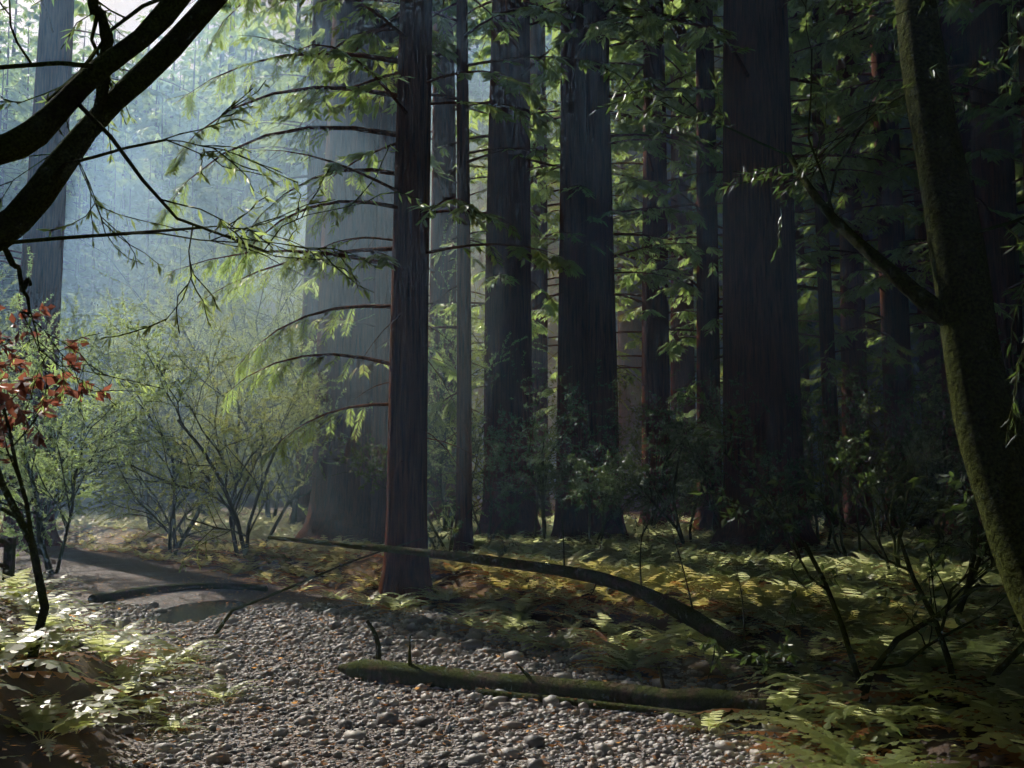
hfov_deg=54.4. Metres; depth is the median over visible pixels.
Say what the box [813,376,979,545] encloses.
shrub
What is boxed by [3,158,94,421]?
redwood shaft
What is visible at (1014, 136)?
redwood
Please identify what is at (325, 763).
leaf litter
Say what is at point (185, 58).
redwood shaft
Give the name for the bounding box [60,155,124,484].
tree
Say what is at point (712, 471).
shrub
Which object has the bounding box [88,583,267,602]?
fallen log
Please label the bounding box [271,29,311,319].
redwood
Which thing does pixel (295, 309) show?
redwood shaft
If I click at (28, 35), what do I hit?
redwood
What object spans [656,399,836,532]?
shrub
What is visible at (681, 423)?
shrub
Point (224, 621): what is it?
leaning branch
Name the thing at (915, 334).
redwood
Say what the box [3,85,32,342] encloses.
redwood
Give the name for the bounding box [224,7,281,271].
redwood
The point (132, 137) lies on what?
redwood
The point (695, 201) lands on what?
redwood
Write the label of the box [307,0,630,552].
redwood
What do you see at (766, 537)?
shrub
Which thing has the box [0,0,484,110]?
sky
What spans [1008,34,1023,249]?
redwood
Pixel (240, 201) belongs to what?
conifer tree
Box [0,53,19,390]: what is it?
redwood shaft
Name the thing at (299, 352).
bay tree
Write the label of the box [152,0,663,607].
redwood
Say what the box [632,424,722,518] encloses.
shrub
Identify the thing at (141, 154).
conifer tree
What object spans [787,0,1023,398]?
redwood
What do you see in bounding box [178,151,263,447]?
conifer tree
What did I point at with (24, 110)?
redwood shaft
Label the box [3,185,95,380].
redwood shaft
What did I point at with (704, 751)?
creek cobbles
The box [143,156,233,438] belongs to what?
conifer tree
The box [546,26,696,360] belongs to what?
redwood shaft
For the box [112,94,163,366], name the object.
redwood
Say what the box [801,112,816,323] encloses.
redwood
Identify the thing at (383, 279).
redwood
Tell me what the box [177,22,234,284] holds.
redwood
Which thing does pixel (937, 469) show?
shrub
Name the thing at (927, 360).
redwood
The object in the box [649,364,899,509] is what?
shrub
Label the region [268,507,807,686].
fallen branch
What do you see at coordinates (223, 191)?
conifer tree
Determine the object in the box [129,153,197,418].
redwood
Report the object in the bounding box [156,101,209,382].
redwood
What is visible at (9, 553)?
trail fence
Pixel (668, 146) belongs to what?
redwood shaft
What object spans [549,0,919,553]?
redwood
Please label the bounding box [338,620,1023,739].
fallen log
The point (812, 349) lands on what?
redwood
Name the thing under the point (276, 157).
redwood
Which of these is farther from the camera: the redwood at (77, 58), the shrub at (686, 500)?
the redwood at (77, 58)
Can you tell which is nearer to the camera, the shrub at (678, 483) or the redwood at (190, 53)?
the shrub at (678, 483)
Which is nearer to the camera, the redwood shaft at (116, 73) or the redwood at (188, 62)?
the redwood shaft at (116, 73)
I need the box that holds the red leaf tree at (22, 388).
[0,302,111,670]
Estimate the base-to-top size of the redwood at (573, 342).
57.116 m
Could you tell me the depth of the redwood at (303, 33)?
161.39 m
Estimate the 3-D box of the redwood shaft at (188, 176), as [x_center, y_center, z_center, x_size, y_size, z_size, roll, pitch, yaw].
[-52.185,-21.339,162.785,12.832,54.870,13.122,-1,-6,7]
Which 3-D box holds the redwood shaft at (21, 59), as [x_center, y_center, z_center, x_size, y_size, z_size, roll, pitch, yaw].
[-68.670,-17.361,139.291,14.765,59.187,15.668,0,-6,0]
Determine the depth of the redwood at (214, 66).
194.04 m
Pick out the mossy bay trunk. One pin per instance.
(959, 306)
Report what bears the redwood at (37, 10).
on the ground
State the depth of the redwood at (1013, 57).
31.67 m
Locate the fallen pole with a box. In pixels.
[475,688,844,732]
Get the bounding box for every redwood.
[0,0,38,114]
[0,0,217,546]
[0,10,34,110]
[0,31,20,126]
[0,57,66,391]
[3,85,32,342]
[5,77,33,270]
[18,20,36,90]
[23,7,39,100]
[30,31,89,174]
[56,115,105,434]
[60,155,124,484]
[61,119,140,426]
[63,67,107,356]
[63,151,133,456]
[65,126,137,425]
[72,25,99,100]
[73,99,104,357]
[73,134,102,405]
[78,39,110,378]
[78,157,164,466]
[81,102,116,393]
[82,67,146,282]
[91,101,142,349]
[95,154,144,417]
[97,88,154,263]
[99,105,138,262]
[103,140,151,375]
[107,8,170,224]
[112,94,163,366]
[113,31,134,82]
[113,145,188,380]
[120,70,206,304]
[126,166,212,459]
[128,85,173,227]
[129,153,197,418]
[131,93,176,299]
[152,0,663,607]
[153,61,197,157]
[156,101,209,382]
[163,69,194,137]
[170,34,218,352]
[171,51,198,137]
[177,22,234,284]
[179,111,233,407]
[180,118,217,372]
[182,10,237,104]
[182,100,212,283]
[183,12,262,188]
[186,0,383,548]
[194,3,262,200]
[196,83,246,332]
[203,0,477,524]
[203,83,240,342]
[205,20,275,261]
[216,55,285,408]
[218,113,269,327]
[219,49,300,398]
[220,0,547,544]
[220,130,292,403]
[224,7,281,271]
[236,0,311,392]
[252,26,291,210]
[256,0,312,256]
[256,54,287,167]
[263,18,311,319]
[267,17,311,319]
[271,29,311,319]
[271,48,311,330]
[283,1,312,394]
[307,0,560,522]
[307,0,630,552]
[429,0,648,541]
[429,2,488,349]
[429,66,489,481]
[429,78,486,417]
[432,0,722,541]
[454,0,560,345]
[456,0,642,517]
[468,0,488,347]
[469,63,489,399]
[471,0,696,416]
[475,0,559,251]
[517,0,722,542]
[530,0,722,529]
[545,0,722,511]
[545,36,559,377]
[547,31,615,230]
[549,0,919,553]
[555,0,826,533]
[555,41,618,417]
[609,0,722,515]
[610,44,695,331]
[620,0,838,420]
[622,13,722,486]
[641,35,809,326]
[676,9,898,518]
[690,12,854,318]
[694,0,930,533]
[719,0,933,528]
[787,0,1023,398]
[787,0,1023,539]
[788,0,1023,532]
[788,0,1023,551]
[789,0,1023,519]
[797,12,835,311]
[798,0,917,513]
[800,15,896,285]
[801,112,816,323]
[803,13,913,472]
[803,116,813,375]
[805,11,833,472]
[807,297,815,466]
[810,325,817,459]
[816,53,920,405]
[835,74,1023,410]
[896,47,1023,369]
[944,0,973,23]
[1007,7,1023,194]
[1007,36,1019,93]
[1008,28,1020,139]
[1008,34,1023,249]
[1014,105,1023,311]
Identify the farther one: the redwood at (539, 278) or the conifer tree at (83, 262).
the conifer tree at (83, 262)
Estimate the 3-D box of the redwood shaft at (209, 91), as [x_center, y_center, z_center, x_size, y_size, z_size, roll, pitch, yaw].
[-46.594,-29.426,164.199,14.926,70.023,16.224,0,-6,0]
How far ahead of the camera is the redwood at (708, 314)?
42.46 m
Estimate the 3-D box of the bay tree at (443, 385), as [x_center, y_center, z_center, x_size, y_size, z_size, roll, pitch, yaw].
[-2.125,0.775,49.142,12.679,14.822,13.066,3,-7,-32]
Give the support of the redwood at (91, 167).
on the ground
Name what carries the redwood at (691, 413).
on the ground
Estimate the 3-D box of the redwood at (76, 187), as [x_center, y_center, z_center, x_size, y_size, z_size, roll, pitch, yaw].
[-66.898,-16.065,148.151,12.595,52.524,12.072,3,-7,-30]
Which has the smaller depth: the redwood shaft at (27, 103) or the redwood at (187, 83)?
the redwood shaft at (27, 103)
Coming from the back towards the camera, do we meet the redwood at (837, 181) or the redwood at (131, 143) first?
the redwood at (131, 143)
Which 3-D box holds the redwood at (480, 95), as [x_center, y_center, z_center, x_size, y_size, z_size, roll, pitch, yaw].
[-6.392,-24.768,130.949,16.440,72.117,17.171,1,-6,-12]
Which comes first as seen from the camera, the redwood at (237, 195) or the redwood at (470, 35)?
the redwood at (470, 35)
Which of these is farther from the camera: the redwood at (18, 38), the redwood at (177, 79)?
the redwood at (177, 79)
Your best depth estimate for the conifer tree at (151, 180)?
130.86 m
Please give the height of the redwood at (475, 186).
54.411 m
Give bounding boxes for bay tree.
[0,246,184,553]
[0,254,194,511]
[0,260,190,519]
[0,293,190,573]
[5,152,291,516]
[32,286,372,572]
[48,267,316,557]
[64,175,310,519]
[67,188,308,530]
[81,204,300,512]
[148,218,430,469]
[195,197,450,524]
[222,270,483,495]
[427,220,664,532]
[427,247,554,523]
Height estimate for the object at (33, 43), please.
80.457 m
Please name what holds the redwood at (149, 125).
on the ground
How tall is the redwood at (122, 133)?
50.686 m
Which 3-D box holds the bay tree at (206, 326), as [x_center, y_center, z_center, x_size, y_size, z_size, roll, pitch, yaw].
[-22.981,-1.716,67.091,19.951,28.363,23.820,0,-6,0]
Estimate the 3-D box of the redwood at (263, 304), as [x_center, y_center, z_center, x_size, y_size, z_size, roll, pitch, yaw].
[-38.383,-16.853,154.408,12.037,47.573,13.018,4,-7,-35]
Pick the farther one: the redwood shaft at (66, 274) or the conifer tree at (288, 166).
the conifer tree at (288, 166)
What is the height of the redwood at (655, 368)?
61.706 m
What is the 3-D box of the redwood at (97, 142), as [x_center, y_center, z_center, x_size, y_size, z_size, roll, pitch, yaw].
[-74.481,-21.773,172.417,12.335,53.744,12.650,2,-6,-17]
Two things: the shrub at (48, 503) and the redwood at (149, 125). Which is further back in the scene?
the redwood at (149, 125)
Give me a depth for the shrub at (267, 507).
58.16 m
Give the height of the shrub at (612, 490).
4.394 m
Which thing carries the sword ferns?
on the ground
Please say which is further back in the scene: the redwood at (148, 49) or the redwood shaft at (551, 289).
the redwood at (148, 49)
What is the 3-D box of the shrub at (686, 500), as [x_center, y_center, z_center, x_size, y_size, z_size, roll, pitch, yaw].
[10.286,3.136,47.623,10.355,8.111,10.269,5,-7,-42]
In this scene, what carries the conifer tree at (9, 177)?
on the ground
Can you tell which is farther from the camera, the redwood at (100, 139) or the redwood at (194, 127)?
the redwood at (194, 127)
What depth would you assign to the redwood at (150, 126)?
195.84 m
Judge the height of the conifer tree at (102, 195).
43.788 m
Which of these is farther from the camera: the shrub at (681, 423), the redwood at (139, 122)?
the redwood at (139, 122)
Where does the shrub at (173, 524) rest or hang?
on the ground
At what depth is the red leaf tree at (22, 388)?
11.28 m
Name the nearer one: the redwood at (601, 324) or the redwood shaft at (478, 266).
the redwood at (601, 324)
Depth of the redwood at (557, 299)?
105.76 m
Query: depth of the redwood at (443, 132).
55.59 m
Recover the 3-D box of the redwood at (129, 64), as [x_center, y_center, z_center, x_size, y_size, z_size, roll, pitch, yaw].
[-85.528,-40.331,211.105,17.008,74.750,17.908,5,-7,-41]
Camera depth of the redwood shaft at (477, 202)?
110.39 m
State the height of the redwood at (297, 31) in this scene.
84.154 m
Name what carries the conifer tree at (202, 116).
on the ground
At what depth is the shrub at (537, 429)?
44.11 m
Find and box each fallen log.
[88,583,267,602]
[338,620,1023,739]
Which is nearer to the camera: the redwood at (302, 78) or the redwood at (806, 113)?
the redwood at (806, 113)
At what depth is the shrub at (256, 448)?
34.71 m
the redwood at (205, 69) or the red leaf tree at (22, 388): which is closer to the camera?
the red leaf tree at (22, 388)
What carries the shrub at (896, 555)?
on the ground
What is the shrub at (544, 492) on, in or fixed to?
on the ground
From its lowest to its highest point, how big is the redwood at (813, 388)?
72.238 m
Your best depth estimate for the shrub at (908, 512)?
38.53 m
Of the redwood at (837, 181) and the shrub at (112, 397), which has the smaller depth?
the shrub at (112, 397)
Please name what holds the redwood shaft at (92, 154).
on the ground
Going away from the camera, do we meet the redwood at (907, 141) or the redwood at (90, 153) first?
the redwood at (907, 141)
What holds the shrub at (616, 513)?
on the ground
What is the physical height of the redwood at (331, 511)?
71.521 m
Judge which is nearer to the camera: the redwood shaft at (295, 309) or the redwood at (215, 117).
the redwood shaft at (295, 309)
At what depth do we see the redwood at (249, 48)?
190.19 m
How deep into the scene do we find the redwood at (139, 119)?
191.51 m
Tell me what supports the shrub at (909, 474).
on the ground
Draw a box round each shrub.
[281,393,532,556]
[427,399,572,541]
[432,399,556,497]
[447,348,660,543]
[512,408,654,549]
[548,333,815,543]
[550,422,719,542]
[619,370,873,518]
[620,387,722,530]
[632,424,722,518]
[636,464,695,499]
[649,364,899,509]
[655,375,843,528]
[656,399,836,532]
[675,383,1006,702]
[689,347,942,546]
[693,420,843,554]
[737,367,933,558]
[753,407,1023,709]
[799,395,983,590]
[806,371,942,531]
[806,482,872,514]
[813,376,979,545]
[848,329,1010,547]
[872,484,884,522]
[878,481,941,531]
[882,363,1023,557]
[902,359,972,509]
[903,346,1023,614]
[952,368,1023,485]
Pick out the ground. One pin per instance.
(98, 565)
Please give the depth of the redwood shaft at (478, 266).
97.46 m
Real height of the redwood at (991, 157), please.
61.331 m
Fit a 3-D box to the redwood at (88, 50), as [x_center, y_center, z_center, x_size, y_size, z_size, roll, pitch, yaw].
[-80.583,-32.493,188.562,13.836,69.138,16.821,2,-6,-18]
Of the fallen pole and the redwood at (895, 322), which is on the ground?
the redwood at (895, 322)
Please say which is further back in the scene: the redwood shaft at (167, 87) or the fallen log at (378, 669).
the redwood shaft at (167, 87)
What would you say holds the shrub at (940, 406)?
on the ground
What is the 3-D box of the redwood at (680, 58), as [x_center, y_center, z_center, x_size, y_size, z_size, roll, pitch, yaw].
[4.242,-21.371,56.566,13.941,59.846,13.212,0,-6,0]
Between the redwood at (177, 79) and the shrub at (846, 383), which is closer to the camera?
the shrub at (846, 383)
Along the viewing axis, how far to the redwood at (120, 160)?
152.11 m
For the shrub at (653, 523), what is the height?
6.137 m
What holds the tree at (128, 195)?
on the ground
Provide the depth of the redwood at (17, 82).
149.94 m
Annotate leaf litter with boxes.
[1,551,1023,767]
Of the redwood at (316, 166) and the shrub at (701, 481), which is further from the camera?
the redwood at (316, 166)
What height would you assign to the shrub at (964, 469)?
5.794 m
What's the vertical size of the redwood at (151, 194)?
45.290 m
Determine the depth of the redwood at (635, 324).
74.78 m
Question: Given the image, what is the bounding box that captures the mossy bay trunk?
[589,0,1023,632]
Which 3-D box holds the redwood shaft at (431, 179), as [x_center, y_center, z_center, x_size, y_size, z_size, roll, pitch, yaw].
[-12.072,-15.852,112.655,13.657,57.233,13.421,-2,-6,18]
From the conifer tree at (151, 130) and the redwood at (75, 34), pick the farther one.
the redwood at (75, 34)
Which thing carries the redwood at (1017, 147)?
on the ground
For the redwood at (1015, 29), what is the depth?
43.60 m
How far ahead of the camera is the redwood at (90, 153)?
168.45 m
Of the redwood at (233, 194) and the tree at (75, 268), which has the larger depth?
the redwood at (233, 194)
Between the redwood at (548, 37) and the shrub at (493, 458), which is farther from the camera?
the redwood at (548, 37)
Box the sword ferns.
[0,506,1023,767]
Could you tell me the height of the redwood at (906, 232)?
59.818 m
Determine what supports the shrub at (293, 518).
on the ground
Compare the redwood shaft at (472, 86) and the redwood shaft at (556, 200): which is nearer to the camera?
the redwood shaft at (556, 200)
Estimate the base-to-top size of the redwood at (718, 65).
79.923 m
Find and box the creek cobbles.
[65,599,901,767]
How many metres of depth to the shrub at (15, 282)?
67.45 m
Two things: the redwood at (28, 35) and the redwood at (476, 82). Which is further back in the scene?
the redwood at (28, 35)
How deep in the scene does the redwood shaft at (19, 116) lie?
121.27 m
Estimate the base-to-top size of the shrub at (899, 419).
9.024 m
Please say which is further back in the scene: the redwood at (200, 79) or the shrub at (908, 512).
the redwood at (200, 79)
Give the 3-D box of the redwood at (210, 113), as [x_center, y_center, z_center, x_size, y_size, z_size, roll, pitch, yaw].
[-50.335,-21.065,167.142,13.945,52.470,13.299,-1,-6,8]
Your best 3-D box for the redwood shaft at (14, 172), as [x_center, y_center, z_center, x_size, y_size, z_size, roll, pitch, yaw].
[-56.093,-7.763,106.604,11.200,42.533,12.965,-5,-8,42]
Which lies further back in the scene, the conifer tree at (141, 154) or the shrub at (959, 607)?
the conifer tree at (141, 154)
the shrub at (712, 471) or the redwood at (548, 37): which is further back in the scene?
the redwood at (548, 37)
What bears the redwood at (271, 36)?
on the ground
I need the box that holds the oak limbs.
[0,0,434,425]
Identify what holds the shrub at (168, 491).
on the ground
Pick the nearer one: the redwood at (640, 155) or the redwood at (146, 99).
the redwood at (640, 155)
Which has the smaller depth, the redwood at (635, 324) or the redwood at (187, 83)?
the redwood at (635, 324)
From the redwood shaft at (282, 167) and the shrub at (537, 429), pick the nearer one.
the shrub at (537, 429)
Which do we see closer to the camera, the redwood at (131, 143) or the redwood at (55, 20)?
the redwood at (55, 20)
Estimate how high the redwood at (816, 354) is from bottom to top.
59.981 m
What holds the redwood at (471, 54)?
on the ground
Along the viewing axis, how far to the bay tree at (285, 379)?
80.18 m
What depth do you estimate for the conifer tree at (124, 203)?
143.35 m
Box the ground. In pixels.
[0,353,1023,767]
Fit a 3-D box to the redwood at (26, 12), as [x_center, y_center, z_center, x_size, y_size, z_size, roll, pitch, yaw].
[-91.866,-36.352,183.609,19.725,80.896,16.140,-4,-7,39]
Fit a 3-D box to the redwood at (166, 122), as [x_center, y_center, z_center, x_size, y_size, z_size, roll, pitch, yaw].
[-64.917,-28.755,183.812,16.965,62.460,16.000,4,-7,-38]
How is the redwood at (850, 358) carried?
on the ground
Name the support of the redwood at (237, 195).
on the ground
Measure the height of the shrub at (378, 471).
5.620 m
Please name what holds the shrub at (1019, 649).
on the ground
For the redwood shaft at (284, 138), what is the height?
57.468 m
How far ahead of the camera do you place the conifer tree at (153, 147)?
142.60 m
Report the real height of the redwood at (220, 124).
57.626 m
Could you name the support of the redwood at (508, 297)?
on the ground
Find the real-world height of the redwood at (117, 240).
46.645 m
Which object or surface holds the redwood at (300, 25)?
on the ground
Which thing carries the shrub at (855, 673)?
on the ground
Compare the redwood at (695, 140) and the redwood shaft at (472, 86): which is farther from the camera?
the redwood shaft at (472, 86)
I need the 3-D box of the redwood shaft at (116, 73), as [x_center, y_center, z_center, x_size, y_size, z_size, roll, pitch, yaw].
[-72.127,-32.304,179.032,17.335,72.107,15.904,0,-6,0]
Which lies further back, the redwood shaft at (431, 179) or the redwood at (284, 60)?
the redwood at (284, 60)
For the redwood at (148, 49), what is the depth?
210.14 m
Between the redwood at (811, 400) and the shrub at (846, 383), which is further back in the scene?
the redwood at (811, 400)
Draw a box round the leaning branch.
[214,537,424,633]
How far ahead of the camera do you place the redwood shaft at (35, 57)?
156.76 m
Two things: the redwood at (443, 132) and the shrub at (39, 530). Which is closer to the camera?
the shrub at (39, 530)
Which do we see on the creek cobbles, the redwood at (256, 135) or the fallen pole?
the fallen pole
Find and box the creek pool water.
[143,600,246,624]
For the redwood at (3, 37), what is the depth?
171.60 m
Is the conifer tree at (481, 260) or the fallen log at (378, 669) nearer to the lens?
the fallen log at (378, 669)
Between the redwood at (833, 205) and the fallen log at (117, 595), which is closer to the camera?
the fallen log at (117, 595)
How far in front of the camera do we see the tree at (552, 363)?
97.99 m
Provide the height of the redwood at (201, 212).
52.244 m
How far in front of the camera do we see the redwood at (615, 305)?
95.77 m
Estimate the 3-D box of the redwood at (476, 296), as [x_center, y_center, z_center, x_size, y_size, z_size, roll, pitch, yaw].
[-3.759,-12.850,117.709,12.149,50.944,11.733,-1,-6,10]
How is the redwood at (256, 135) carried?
on the ground
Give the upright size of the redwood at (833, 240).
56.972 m
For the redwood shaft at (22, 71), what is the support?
on the ground
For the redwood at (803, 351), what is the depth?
60.29 m
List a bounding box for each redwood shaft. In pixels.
[0,30,28,357]
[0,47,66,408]
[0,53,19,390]
[0,71,31,405]
[0,83,71,477]
[0,91,61,357]
[0,157,79,380]
[0,163,26,419]
[1,172,104,421]
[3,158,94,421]
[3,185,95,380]
[4,55,71,447]
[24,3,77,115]
[26,53,97,330]
[61,72,115,432]
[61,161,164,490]
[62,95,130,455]
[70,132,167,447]
[82,13,135,291]
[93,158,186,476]
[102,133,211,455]
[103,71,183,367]
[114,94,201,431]
[118,78,192,305]
[135,56,198,357]
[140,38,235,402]
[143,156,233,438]
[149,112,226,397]
[162,94,223,362]
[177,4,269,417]
[177,10,270,347]
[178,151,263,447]
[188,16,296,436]
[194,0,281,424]
[221,72,304,421]
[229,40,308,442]
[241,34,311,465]
[245,148,298,438]
[273,84,310,369]
[286,154,307,342]
[428,0,490,470]
[428,89,472,346]
[429,33,489,363]
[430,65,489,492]
[455,30,558,383]
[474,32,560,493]
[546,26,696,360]
[546,33,640,347]
[612,7,722,416]
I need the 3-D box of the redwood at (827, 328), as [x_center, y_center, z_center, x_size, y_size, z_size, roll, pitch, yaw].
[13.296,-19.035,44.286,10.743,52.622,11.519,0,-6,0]
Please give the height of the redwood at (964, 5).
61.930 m
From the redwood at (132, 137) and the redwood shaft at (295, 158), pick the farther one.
the redwood at (132, 137)
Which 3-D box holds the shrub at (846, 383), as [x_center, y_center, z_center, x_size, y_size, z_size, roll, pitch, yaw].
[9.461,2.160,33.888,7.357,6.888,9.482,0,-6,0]
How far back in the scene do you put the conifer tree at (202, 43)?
175.22 m
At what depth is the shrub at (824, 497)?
47.24 m
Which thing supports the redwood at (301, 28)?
on the ground
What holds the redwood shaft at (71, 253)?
on the ground
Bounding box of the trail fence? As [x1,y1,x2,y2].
[0,537,15,587]
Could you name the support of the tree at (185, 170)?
on the ground
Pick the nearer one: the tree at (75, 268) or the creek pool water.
the creek pool water
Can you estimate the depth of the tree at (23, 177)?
99.42 m
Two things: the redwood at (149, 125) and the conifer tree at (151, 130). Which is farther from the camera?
the redwood at (149, 125)
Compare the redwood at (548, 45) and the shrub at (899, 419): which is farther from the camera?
the redwood at (548, 45)
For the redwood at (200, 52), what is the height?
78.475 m
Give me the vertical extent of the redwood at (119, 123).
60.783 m
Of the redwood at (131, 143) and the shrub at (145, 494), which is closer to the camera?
the shrub at (145, 494)
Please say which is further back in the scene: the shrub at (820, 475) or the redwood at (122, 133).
the redwood at (122, 133)
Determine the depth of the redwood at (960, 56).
36.45 m
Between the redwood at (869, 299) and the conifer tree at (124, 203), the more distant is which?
the conifer tree at (124, 203)
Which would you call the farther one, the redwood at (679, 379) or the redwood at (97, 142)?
the redwood at (97, 142)

